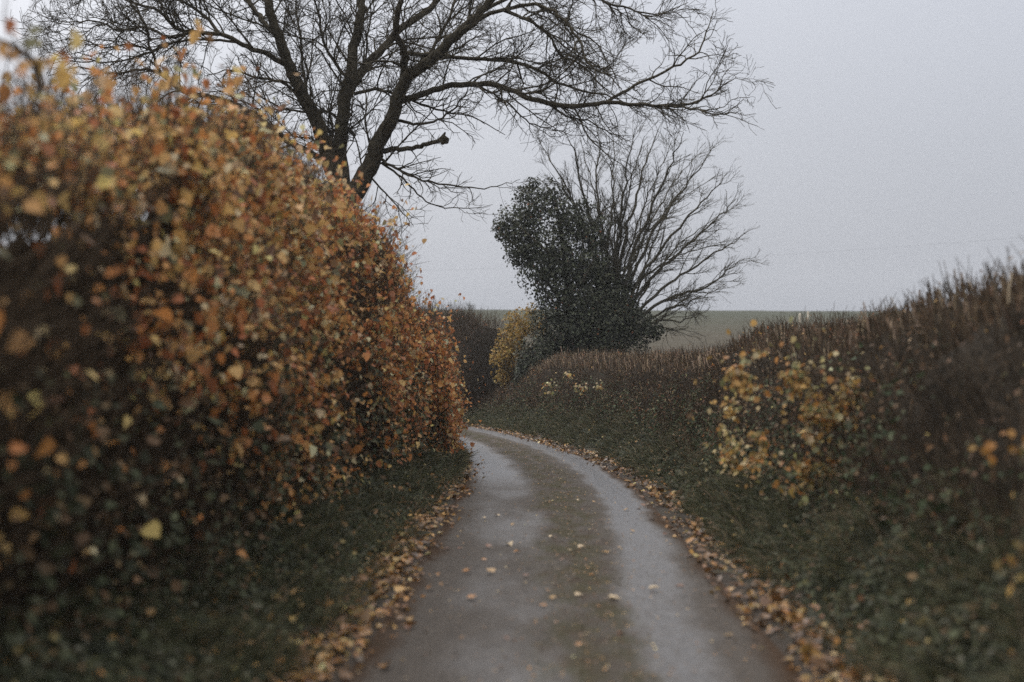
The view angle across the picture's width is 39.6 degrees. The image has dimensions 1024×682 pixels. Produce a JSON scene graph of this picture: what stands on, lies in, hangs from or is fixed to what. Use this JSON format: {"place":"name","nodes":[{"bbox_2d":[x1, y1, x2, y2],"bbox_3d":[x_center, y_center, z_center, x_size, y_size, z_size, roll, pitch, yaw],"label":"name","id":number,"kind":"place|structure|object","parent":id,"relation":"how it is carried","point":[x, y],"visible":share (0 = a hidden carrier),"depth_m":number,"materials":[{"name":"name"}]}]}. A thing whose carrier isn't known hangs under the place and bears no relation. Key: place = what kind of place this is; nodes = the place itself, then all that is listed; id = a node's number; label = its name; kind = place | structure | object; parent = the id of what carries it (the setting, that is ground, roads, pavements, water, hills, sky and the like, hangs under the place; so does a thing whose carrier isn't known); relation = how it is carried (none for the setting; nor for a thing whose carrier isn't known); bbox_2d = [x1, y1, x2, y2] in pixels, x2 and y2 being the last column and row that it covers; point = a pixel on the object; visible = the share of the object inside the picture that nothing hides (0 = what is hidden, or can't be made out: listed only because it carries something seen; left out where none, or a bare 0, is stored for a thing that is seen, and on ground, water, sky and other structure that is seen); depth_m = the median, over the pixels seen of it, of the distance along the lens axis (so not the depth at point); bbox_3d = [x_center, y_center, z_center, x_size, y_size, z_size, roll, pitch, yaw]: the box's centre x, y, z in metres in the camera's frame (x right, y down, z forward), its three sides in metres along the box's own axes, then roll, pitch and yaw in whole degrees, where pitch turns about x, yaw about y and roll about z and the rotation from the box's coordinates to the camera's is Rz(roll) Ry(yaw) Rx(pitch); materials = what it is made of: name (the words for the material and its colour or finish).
{"place":"outdoors","nodes":[
{"label":"outdoors","id":0,"kind":"place"},
{"bbox_2d":[0,438,477,681],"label":"verge grass","id":1,"kind":"structure","parent":0,"point":[449,472],"depth_m":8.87,"materials":[{"name":"green plant"}]},
{"bbox_2d":[0,370,1023,681],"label":"ground","id":2,"kind":"structure","parent":0,"point":[782,644],"depth_m":9.01,"materials":[{"name":"plant"}]},
{"bbox_2d":[0,0,483,678],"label":"autumn hedge","id":3,"kind":"object","parent":2,"relation":"on","point":[230,320],"visible":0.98,"depth_m":8.52,"materials":[{"name":"orange plant"}]},
{"bbox_2d":[1,0,780,246],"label":"bare tree","id":4,"kind":"object","parent":2,"relation":"on","point":[351,81],"visible":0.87,"depth_m":26.36,"materials":[{"name":"black plant"}]},
{"bbox_2d":[414,299,516,410],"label":"leafless hedge","id":5,"kind":"object","parent":2,"relation":"on","point":[484,340],"visible":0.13,"depth_m":46.07,"materials":[{"name":"brown plant"}]},
{"bbox_2d":[20,432,1013,681],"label":"scattered leaves","id":6,"kind":"object","parent":2,"relation":"on","point":[361,579],"visible":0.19,"depth_m":8.68,"materials":[{"name":"brown plant"}]},
{"bbox_2d":[489,303,546,389],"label":"yellow shrub","id":7,"kind":"object","parent":2,"relation":"on","point":[506,355],"visible":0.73,"depth_m":44.36,"materials":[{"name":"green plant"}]},
{"bbox_2d":[490,175,632,388],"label":"holly tree","id":8,"kind":"object","parent":2,"relation":"on","point":[571,323],"visible":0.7,"depth_m":42.87,"materials":[{"name":"green plant"}]},
{"bbox_2d":[541,371,624,394],"bbox_3d":[2.114,1.087,30.065,2.997,0.938,0.396,0,0,0],"label":"bramble","id":9,"kind":"object","parent":2,"relation":"on","point":[597,387],"visible":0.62,"depth_m":30.00,"materials":[{"name":"yellow plant"}]},
{"bbox_2d":[528,107,768,354],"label":"fan shaped tree","id":10,"kind":"object","parent":2,"relation":"on","point":[623,286],"visible":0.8,"depth_m":43.88,"materials":[{"name":"black plant"}]},
{"bbox_2d":[461,422,956,681],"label":"leaf litter","id":11,"kind":"object","parent":2,"relation":"on","point":[806,649],"visible":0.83,"depth_m":9.71,"materials":[{"name":"brown plant"}]},
{"bbox_2d":[692,392,788,492],"bbox_3d":[2.253,0.969,13.667,0.889,1.027,0.728,0,0,-21],"label":"bramble","id":12,"kind":"object","parent":2,"relation":"on","point":[731,462],"visible":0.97,"depth_m":13.58,"materials":[{"name":"yellow plant"}]},
{"bbox_2d":[462,391,1023,681],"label":"bank grass","id":13,"kind":"structure","parent":2,"relation":"on","point":[730,525],"depth_m":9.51,"materials":[{"name":"green plant"}]},
{"bbox_2d":[466,235,1023,593],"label":"clipped hedge","id":14,"kind":"object","parent":2,"relation":"on","point":[938,368],"visible":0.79,"depth_m":10.91,"materials":[{"name":"brown plant"}]},
{"bbox_2d":[968,403,1023,465],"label":"bramble","id":15,"kind":"object","parent":14,"relation":"attached to","point":[987,448],"visible":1,"depth_m":7.01,"materials":[{"name":"orange plant"}]},
{"bbox_2d":[993,497,1023,596],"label":"bramble","id":16,"kind":"object","parent":14,"relation":"attached to","point":[997,564],"visible":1,"depth_m":5.99,"materials":[{"name":"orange plant"}]},
{"bbox_2d":[480,377,1023,645],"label":"dry stalks","id":17,"kind":"object","parent":2,"relation":"on","point":[923,552],"visible":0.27,"depth_m":9.84,"materials":[{"name":"brown plant"}]},
{"bbox_2d":[688,316,878,507],"bbox_3d":[2.352,0.591,11.578,1.798,1.594,0.900,0,0,0],"label":"bramble","id":18,"kind":"object","parent":2,"relation":"on","point":[798,381],"visible":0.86,"depth_m":11.57,"materials":[{"name":"yellow plant"}]},
{"bbox_2d":[0,0,1023,310],"label":"sky","id":19,"kind":"structure","parent":0,"point":[897,124],"materials":[{"name":"grey"}]},
{"bbox_2d":[342,425,802,681],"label":"road","id":20,"kind":"structure","parent":0,"point":[441,641],"depth_m":10.09,"materials":[{"name":"grey asphalt"}]},
{"bbox_2d":[237,447,486,681],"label":"leaf litter","id":21,"kind":"object","parent":20,"relation":"on","point":[362,613],"visible":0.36,"depth_m":9.62,"materials":[{"name":"brown plant"}]},
{"bbox_2d":[374,438,758,681],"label":"leaf crumbs","id":22,"kind":"object","parent":20,"relation":"on","point":[529,667],"visible":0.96,"depth_m":10.26,"materials":[{"name":"brown plant"}]},
{"bbox_2d":[608,594,620,598],"bbox_3d":[0.713,1.783,9.908,0.092,0.024,0.072,0,0,0],"label":"fallen leaf","id":23,"kind":"object","parent":20,"relation":"on","point":[613,596],"visible":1,"depth_m":9.91,"materials":[{"name":"beige plant"}]},
{"bbox_2d":[416,309,910,367],"bbox_3d":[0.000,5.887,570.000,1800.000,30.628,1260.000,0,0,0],"label":"field","id":24,"kind":"structure","parent":0,"point":[719,323],"depth_m":132.55,"materials":[{"name":"green plant"}]},
{"bbox_2d":[464,302,474,309],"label":"distant tree","id":25,"kind":"object","parent":24,"relation":"on","point":[469,303],"visible":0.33,"depth_m":420.00,"materials":[{"name":"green plant"}]}
]}

